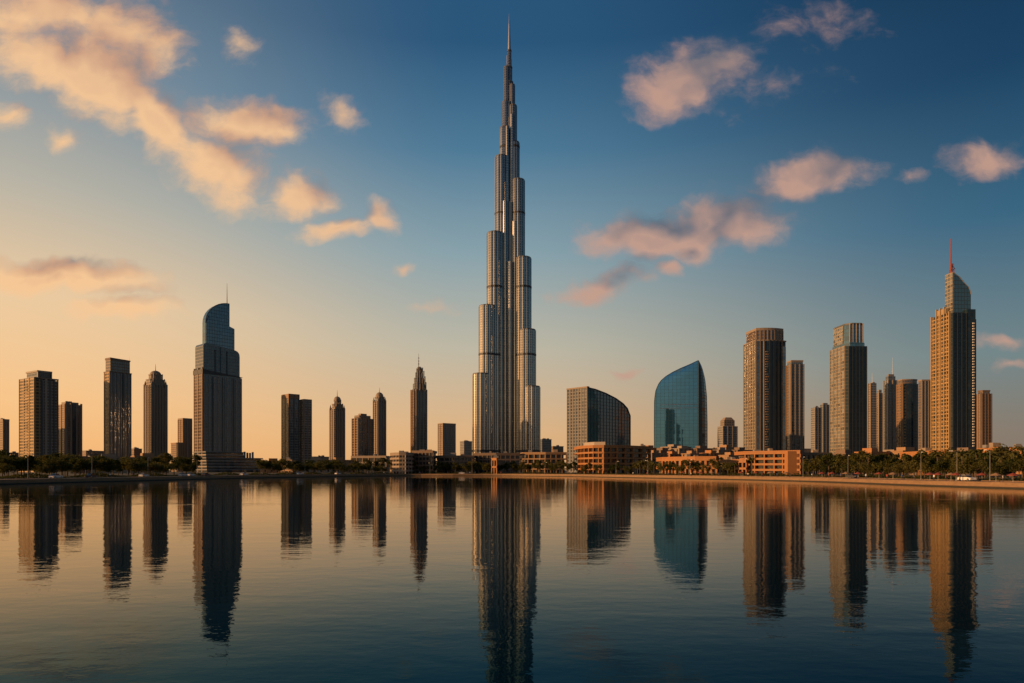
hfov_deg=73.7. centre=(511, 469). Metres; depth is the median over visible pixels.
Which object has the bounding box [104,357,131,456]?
office tower
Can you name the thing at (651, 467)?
broadleaf tree
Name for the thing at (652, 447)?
house
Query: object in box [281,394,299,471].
apartment tower
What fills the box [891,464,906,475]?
broadleaf tree
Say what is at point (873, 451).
house
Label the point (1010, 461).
broadleaf tree
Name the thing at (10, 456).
broadleaf tree
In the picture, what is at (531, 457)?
terraced building
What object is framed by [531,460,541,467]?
broadleaf tree
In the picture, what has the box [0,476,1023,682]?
water
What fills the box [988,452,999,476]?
palm tree
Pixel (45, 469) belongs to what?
broadleaf tree
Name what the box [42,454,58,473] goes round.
broadleaf tree
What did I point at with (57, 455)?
broadleaf tree
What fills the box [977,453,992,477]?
palm tree
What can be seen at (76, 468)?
broadleaf tree
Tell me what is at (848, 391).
office tower
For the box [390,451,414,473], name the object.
terraced building
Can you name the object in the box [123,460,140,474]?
broadleaf tree
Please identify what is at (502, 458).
terraced building
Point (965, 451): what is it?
broadleaf tree
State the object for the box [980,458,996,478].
broadleaf tree
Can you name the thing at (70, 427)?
apartment tower
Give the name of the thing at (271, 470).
house
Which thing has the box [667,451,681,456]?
house
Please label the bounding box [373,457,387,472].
broadleaf tree
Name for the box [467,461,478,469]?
broadleaf tree
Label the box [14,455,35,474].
broadleaf tree
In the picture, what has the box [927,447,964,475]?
broadleaf tree
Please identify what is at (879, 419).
apartment tower
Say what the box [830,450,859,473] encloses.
house
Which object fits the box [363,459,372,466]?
broadleaf tree
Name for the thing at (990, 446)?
round building
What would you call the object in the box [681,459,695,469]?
broadleaf tree
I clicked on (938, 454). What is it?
palm tree
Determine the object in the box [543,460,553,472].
broadleaf tree
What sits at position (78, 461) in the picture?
broadleaf tree
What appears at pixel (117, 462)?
broadleaf tree
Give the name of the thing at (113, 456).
house
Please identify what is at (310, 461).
broadleaf tree
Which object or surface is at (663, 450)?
house
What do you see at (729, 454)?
house
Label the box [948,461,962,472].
broadleaf tree
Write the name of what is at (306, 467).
broadleaf tree
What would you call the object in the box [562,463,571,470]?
broadleaf tree
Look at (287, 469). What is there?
terraced building
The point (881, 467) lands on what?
broadleaf tree
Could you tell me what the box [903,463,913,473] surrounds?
broadleaf tree
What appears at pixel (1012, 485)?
quay
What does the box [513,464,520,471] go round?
broadleaf tree
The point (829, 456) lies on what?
broadleaf tree
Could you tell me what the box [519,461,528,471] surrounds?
broadleaf tree
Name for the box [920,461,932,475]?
broadleaf tree
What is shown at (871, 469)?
broadleaf tree
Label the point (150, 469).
broadleaf tree
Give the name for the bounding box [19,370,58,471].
apartment tower
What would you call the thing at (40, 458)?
broadleaf tree
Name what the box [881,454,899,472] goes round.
broadleaf tree
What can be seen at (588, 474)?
kerb
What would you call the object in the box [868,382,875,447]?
apartment tower
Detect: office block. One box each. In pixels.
[438,423,455,455]
[717,417,737,446]
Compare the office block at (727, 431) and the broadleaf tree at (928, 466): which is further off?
the office block at (727, 431)
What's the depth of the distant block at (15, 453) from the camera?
1208.04 m
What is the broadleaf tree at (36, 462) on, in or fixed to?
on the verge
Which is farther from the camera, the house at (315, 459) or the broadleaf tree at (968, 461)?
the house at (315, 459)
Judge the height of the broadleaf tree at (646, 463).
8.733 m
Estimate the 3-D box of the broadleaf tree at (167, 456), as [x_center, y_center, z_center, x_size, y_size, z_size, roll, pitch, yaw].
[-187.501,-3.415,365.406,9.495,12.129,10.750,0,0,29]
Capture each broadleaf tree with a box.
[0,449,15,474]
[0,453,18,475]
[0,455,11,475]
[0,463,16,475]
[8,456,35,476]
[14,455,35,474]
[22,459,38,472]
[33,465,50,473]
[37,455,45,472]
[41,464,58,474]
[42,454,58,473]
[42,457,63,473]
[48,452,62,473]
[55,462,69,475]
[58,453,78,475]
[58,460,72,476]
[68,463,83,475]
[69,457,88,474]
[77,459,92,473]
[81,456,100,473]
[86,460,97,472]
[88,454,106,472]
[88,459,107,474]
[95,464,113,472]
[100,457,115,473]
[112,459,120,473]
[114,463,122,474]
[121,456,145,473]
[121,460,133,474]
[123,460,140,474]
[130,461,148,473]
[137,460,149,472]
[141,463,159,471]
[150,453,172,473]
[150,461,164,472]
[161,456,184,474]
[162,463,175,474]
[169,462,179,469]
[177,461,185,469]
[181,464,190,472]
[184,454,201,473]
[190,461,199,471]
[256,460,266,468]
[262,460,271,474]
[268,463,277,470]
[271,458,286,467]
[276,459,291,472]
[277,464,283,472]
[293,464,300,472]
[300,463,313,472]
[303,459,313,471]
[309,462,324,471]
[317,459,329,472]
[325,462,334,472]
[331,459,345,466]
[332,462,339,469]
[346,464,357,471]
[353,463,363,470]
[360,463,372,472]
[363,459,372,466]
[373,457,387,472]
[379,466,387,471]
[386,460,392,472]
[434,463,441,469]
[436,461,448,473]
[452,462,459,472]
[459,463,473,471]
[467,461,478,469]
[473,462,483,472]
[480,462,490,470]
[507,461,515,472]
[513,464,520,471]
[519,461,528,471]
[524,464,532,473]
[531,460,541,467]
[535,462,543,473]
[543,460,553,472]
[548,463,559,472]
[555,461,565,472]
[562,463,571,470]
[567,461,577,472]
[580,466,588,472]
[584,462,592,472]
[593,465,602,472]
[612,462,620,472]
[622,465,632,471]
[632,460,642,472]
[639,459,654,473]
[648,465,656,470]
[656,462,670,473]
[666,462,676,472]
[673,464,685,471]
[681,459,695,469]
[693,461,702,470]
[701,464,711,472]
[709,458,720,467]
[721,462,734,475]
[800,463,809,474]
[801,459,812,473]
[807,463,818,473]
[808,456,821,473]
[811,460,823,469]
[819,453,836,474]
[820,465,828,472]
[829,465,837,475]
[832,453,849,473]
[838,464,851,474]
[846,461,856,469]
[850,450,875,473]
[850,462,867,472]
[857,462,880,472]
[875,453,894,475]
[877,462,886,472]
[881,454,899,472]
[883,463,893,476]
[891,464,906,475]
[892,460,910,474]
[895,453,910,474]
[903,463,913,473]
[904,449,930,474]
[908,459,922,475]
[917,461,930,476]
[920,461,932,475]
[925,466,944,473]
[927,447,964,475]
[928,457,939,473]
[933,459,950,473]
[936,451,967,463]
[936,461,961,477]
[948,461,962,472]
[948,461,977,474]
[957,448,977,474]
[962,455,985,477]
[973,449,1003,476]
[978,461,1008,479]
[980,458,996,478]
[989,444,1023,476]
[1001,464,1012,478]
[1003,458,1023,478]
[1007,460,1023,476]
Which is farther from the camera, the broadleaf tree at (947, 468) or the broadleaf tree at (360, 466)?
the broadleaf tree at (360, 466)
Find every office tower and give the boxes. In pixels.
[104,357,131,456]
[410,354,426,452]
[743,328,785,450]
[786,360,804,451]
[830,323,866,452]
[896,379,917,450]
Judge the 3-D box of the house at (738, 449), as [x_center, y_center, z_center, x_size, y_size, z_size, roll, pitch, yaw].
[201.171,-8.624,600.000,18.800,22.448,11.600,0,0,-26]
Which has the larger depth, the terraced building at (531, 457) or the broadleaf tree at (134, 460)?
the terraced building at (531, 457)
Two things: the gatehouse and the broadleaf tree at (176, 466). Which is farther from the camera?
the gatehouse
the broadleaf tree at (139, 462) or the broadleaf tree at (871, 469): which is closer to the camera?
the broadleaf tree at (871, 469)
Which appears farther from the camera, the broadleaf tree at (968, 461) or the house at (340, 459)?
the house at (340, 459)
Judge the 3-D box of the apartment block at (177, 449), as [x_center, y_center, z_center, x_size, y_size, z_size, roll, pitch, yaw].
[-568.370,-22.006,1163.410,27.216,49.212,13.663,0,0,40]
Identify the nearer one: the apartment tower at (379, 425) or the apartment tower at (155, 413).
the apartment tower at (155, 413)
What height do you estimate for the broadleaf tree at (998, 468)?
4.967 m
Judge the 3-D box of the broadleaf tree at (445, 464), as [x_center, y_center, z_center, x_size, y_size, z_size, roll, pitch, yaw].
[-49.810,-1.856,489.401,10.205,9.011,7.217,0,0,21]
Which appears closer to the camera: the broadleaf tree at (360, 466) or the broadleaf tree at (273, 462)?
the broadleaf tree at (360, 466)
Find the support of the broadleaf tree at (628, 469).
on the verge
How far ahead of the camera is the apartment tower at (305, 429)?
1013.89 m
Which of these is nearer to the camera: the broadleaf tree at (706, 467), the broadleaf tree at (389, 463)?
the broadleaf tree at (706, 467)
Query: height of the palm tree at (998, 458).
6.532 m
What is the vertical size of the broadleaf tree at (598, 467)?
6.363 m
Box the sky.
[0,0,1023,467]
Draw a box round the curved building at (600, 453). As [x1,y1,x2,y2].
[574,442,650,473]
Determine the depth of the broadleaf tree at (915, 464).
212.83 m
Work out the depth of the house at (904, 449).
427.01 m
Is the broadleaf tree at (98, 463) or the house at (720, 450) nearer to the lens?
the broadleaf tree at (98, 463)
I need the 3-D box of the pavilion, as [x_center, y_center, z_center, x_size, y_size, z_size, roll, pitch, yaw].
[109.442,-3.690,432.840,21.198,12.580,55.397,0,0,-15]
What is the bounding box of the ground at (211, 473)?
[0,470,1023,479]
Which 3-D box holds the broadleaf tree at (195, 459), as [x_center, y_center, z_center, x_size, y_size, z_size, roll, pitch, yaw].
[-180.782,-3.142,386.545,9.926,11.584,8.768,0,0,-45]
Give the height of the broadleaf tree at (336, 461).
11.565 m
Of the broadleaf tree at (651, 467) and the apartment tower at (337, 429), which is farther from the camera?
the apartment tower at (337, 429)
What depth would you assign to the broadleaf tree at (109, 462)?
262.52 m
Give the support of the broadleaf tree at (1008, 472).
on the verge
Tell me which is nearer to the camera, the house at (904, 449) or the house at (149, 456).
the house at (904, 449)
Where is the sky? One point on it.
(699, 176)
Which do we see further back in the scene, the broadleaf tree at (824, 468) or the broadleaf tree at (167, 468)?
the broadleaf tree at (167, 468)
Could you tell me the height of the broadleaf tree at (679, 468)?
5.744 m
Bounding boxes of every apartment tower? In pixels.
[0,418,9,456]
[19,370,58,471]
[59,401,81,471]
[143,364,167,455]
[178,418,191,456]
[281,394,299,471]
[299,399,311,471]
[329,394,344,459]
[351,414,372,455]
[373,388,385,455]
[811,406,821,451]
[820,403,829,451]
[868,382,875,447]
[876,390,882,451]
[883,358,897,449]
[918,379,929,448]
[930,239,975,449]
[976,390,991,448]
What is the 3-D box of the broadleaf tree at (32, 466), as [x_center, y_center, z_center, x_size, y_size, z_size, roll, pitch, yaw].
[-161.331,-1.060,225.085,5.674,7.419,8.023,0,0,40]
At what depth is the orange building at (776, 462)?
401.26 m
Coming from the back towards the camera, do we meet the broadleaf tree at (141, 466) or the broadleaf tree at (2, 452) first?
the broadleaf tree at (2, 452)
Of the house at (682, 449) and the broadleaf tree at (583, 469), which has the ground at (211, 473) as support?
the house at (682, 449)
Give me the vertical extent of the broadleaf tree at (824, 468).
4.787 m
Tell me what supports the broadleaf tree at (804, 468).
on the verge
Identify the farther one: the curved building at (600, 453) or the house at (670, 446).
the house at (670, 446)
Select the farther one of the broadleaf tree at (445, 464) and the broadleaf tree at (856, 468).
the broadleaf tree at (445, 464)
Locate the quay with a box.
[0,474,1023,488]
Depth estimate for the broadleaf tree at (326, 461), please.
522.22 m
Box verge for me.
[0,474,1016,480]
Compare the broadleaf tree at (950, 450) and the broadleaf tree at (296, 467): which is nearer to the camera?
the broadleaf tree at (950, 450)
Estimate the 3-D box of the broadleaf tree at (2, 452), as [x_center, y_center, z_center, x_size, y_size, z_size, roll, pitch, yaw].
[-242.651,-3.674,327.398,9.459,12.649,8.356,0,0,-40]
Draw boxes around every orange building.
[734,448,801,474]
[899,448,957,475]
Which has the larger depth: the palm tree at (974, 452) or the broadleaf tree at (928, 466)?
the broadleaf tree at (928, 466)
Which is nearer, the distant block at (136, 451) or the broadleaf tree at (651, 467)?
the broadleaf tree at (651, 467)
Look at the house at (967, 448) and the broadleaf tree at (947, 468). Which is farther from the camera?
the house at (967, 448)
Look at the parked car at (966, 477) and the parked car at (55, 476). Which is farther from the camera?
the parked car at (55, 476)
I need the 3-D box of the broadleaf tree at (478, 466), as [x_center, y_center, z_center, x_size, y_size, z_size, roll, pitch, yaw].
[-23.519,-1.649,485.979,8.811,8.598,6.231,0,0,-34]
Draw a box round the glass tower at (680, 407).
[654,360,707,447]
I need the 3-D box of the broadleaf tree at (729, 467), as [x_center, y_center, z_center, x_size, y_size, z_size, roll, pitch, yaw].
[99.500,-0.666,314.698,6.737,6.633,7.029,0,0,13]
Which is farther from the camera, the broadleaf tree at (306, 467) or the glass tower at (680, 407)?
the glass tower at (680, 407)
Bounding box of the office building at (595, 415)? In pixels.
[566,386,630,471]
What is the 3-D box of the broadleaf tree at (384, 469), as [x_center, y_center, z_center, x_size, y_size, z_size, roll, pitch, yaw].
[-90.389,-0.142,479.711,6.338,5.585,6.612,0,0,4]
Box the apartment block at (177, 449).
[171,443,185,471]
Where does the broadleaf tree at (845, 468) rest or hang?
on the verge
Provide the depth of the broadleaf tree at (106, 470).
262.88 m
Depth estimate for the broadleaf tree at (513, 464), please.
479.69 m
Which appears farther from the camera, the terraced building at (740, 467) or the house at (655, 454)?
the house at (655, 454)
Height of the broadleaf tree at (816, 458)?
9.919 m
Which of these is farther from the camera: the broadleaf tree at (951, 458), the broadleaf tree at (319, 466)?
the broadleaf tree at (319, 466)
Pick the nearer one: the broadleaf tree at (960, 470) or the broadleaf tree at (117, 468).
the broadleaf tree at (960, 470)
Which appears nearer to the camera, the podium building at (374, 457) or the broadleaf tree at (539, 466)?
the broadleaf tree at (539, 466)
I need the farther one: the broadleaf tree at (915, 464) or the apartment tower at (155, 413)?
the apartment tower at (155, 413)
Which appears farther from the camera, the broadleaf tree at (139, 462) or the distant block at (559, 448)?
the distant block at (559, 448)
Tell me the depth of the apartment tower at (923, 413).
929.90 m
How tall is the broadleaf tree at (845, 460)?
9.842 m
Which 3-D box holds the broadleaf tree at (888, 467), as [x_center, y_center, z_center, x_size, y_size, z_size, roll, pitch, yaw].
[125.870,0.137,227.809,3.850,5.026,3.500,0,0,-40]
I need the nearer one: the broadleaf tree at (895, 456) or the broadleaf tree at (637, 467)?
the broadleaf tree at (895, 456)
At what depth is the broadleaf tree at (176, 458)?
380.84 m
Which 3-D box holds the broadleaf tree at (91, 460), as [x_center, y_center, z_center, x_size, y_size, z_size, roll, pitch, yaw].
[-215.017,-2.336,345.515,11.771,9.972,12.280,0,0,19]
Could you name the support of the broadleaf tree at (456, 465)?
on the verge
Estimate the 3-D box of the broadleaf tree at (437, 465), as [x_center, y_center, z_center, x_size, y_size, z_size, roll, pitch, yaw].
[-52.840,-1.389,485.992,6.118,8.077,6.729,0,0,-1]
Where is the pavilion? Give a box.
[656,454,717,473]
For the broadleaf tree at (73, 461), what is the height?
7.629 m
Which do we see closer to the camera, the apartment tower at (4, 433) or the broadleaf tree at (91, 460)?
the broadleaf tree at (91, 460)
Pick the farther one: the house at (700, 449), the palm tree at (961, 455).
the house at (700, 449)
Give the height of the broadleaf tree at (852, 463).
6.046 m
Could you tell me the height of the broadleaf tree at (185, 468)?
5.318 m
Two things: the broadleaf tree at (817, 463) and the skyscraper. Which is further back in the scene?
the skyscraper
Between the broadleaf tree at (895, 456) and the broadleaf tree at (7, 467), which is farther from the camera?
the broadleaf tree at (895, 456)
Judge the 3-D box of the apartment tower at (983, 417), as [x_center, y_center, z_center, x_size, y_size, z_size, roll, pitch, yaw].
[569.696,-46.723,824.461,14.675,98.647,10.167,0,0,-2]
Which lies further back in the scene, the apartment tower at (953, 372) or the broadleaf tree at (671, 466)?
the apartment tower at (953, 372)
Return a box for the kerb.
[6,474,1023,481]
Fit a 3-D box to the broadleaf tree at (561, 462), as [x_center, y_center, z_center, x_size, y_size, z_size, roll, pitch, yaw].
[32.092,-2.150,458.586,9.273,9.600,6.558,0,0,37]
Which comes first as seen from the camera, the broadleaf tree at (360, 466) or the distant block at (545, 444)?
the broadleaf tree at (360, 466)
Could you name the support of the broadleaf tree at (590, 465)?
on the verge
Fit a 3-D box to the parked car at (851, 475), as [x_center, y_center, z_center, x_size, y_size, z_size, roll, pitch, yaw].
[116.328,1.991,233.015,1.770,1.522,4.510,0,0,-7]
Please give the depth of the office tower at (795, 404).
900.31 m
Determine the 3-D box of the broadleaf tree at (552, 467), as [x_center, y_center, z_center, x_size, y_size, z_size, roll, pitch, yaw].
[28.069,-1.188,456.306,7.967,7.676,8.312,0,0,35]
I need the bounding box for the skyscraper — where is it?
[472,14,540,471]
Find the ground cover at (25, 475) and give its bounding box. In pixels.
[0,471,1023,480]
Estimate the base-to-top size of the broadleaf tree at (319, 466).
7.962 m
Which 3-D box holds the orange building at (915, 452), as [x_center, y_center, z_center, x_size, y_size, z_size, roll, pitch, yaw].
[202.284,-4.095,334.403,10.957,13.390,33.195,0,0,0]
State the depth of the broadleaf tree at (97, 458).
359.93 m
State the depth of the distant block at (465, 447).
1506.40 m
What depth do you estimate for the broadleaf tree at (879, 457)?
278.54 m
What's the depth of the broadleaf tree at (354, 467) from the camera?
455.43 m
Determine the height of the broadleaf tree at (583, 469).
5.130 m
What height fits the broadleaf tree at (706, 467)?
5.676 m
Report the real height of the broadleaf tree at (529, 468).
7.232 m
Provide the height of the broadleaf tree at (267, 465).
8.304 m
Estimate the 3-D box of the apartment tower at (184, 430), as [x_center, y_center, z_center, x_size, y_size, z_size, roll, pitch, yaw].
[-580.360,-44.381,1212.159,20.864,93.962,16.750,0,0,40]
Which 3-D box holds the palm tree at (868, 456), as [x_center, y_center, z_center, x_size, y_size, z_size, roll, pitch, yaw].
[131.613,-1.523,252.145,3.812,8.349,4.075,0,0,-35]
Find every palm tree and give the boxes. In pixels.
[863,455,874,473]
[929,452,944,472]
[953,453,969,473]
[969,449,983,475]
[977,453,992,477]
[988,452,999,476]
[994,456,1006,478]
[1003,451,1018,478]
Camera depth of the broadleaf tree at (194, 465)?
328.86 m
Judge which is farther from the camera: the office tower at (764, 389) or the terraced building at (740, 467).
the office tower at (764, 389)
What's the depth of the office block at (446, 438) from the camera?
1186.87 m
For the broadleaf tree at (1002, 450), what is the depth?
240.01 m
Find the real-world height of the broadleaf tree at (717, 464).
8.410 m
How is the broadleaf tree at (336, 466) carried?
on the verge
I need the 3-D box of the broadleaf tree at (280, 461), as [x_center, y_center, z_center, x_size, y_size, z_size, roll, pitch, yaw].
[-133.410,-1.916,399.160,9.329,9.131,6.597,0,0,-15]
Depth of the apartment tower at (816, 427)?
1101.30 m
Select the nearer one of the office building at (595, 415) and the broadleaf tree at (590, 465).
the broadleaf tree at (590, 465)
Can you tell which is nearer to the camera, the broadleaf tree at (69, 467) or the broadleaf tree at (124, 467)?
the broadleaf tree at (69, 467)
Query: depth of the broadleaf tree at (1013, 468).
171.01 m
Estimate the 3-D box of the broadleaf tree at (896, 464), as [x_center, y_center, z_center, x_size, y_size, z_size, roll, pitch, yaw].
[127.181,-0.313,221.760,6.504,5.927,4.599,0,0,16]
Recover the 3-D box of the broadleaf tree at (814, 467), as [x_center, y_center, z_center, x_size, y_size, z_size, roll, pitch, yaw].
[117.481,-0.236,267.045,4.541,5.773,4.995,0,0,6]
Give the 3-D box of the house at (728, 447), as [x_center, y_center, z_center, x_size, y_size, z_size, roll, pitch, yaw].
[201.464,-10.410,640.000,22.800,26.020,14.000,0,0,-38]
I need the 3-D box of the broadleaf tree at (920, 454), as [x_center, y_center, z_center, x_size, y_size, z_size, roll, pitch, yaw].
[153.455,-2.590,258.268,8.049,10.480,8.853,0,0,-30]
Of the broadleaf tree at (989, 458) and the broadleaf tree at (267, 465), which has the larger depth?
the broadleaf tree at (267, 465)
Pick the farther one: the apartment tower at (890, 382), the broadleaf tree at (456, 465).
the apartment tower at (890, 382)
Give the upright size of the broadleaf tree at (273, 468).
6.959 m
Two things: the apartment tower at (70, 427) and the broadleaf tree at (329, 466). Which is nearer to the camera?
the broadleaf tree at (329, 466)
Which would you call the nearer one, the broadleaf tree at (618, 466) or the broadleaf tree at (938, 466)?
the broadleaf tree at (938, 466)
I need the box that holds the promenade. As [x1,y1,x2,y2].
[0,474,1023,482]
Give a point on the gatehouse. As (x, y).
(494, 464)
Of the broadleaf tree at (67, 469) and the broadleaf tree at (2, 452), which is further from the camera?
the broadleaf tree at (2, 452)
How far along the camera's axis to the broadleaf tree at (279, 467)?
391.72 m
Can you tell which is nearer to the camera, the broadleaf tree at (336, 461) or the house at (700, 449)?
the broadleaf tree at (336, 461)
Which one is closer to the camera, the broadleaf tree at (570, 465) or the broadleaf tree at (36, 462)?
the broadleaf tree at (36, 462)
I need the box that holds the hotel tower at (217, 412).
[193,303,262,471]
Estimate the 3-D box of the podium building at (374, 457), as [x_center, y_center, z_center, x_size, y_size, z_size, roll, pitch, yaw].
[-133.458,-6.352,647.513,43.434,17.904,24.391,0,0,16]
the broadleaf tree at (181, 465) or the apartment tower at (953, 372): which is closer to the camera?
the broadleaf tree at (181, 465)
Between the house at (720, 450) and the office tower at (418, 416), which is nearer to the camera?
the house at (720, 450)
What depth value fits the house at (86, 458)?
514.56 m
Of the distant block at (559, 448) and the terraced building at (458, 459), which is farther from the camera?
the distant block at (559, 448)
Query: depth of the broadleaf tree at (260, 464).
386.12 m
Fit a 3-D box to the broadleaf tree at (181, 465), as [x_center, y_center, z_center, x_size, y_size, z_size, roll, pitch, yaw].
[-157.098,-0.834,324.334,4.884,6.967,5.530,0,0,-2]
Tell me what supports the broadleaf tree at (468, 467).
on the verge
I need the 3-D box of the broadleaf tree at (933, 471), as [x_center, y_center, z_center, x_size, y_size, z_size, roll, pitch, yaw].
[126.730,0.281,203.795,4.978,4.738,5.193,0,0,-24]
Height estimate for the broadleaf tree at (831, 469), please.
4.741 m
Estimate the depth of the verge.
236.75 m
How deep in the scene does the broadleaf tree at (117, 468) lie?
275.28 m
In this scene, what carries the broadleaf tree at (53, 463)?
on the verge
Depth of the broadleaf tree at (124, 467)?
284.21 m
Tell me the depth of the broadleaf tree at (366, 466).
469.84 m
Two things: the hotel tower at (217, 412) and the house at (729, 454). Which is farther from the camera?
the hotel tower at (217, 412)
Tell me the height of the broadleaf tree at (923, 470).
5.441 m
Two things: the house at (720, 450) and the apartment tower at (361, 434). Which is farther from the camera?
the apartment tower at (361, 434)
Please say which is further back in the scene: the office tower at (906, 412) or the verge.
the office tower at (906, 412)
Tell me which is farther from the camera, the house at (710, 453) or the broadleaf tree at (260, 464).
the house at (710, 453)
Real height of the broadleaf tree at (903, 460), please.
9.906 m
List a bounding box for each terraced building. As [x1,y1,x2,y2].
[281,457,296,472]
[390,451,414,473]
[411,449,436,473]
[434,453,474,472]
[474,451,519,473]
[520,449,567,473]
[719,457,747,473]
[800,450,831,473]
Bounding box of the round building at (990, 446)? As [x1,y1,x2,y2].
[977,443,1008,474]
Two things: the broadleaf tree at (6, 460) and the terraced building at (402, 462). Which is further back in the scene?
the terraced building at (402, 462)
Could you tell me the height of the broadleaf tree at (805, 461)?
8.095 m
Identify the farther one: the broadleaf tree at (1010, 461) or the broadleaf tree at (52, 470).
the broadleaf tree at (52, 470)
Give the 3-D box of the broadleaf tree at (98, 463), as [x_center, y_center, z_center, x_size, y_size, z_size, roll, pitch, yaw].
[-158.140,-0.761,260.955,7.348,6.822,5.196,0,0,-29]
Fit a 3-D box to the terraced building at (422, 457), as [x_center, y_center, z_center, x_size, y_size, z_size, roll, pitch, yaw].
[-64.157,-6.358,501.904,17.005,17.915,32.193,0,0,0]
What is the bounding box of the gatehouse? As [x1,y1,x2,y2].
[491,455,497,473]
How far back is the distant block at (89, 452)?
1258.77 m
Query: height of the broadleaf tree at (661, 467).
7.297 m
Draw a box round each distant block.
[9,451,18,470]
[82,449,103,456]
[132,447,141,455]
[312,455,328,459]
[460,440,471,454]
[540,438,551,451]
[551,445,563,451]
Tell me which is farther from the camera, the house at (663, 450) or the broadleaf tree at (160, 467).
the house at (663, 450)
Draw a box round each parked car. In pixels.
[49,474,62,477]
[85,473,97,477]
[139,473,148,476]
[847,474,858,477]
[957,475,976,480]
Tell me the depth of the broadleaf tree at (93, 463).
257.73 m
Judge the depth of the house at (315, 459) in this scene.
614.20 m
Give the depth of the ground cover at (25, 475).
287.00 m
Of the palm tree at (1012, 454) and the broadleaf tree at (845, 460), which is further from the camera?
the broadleaf tree at (845, 460)
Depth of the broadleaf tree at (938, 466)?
199.92 m
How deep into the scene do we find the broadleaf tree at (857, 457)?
278.56 m
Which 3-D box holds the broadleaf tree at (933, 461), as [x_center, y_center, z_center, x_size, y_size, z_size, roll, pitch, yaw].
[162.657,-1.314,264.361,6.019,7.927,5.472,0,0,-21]
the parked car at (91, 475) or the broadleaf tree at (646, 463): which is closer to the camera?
the parked car at (91, 475)
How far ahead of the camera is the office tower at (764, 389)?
763.77 m
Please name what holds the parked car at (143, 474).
on the promenade
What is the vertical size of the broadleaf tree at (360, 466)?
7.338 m
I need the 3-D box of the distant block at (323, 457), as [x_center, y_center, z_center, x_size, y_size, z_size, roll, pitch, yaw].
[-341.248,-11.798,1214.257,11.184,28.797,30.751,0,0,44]
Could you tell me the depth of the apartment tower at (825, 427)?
1121.17 m
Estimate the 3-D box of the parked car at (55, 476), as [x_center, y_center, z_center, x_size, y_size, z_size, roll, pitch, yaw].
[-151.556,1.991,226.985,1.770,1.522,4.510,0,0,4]
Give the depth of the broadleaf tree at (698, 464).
338.08 m
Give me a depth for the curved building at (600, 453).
483.84 m
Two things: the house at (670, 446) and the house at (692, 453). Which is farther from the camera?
the house at (670, 446)
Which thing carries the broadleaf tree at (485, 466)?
on the verge
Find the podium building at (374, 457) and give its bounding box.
[351,454,389,472]
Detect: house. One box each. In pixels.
[70,456,89,472]
[91,454,133,472]
[130,453,168,472]
[264,458,280,472]
[304,457,331,472]
[332,457,352,472]
[645,445,656,452]
[646,450,667,472]
[657,448,673,452]
[660,444,691,449]
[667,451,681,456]
[671,446,692,453]
[681,451,704,456]
[693,446,716,452]
[704,450,724,472]
[713,445,733,449]
[714,447,730,454]
[718,452,738,472]
[731,447,752,451]
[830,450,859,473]
[854,448,889,473]
[886,447,916,473]
[957,447,973,473]
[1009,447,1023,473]
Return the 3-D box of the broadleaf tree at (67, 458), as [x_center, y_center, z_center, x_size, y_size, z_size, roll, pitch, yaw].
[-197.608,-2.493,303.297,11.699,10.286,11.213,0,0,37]

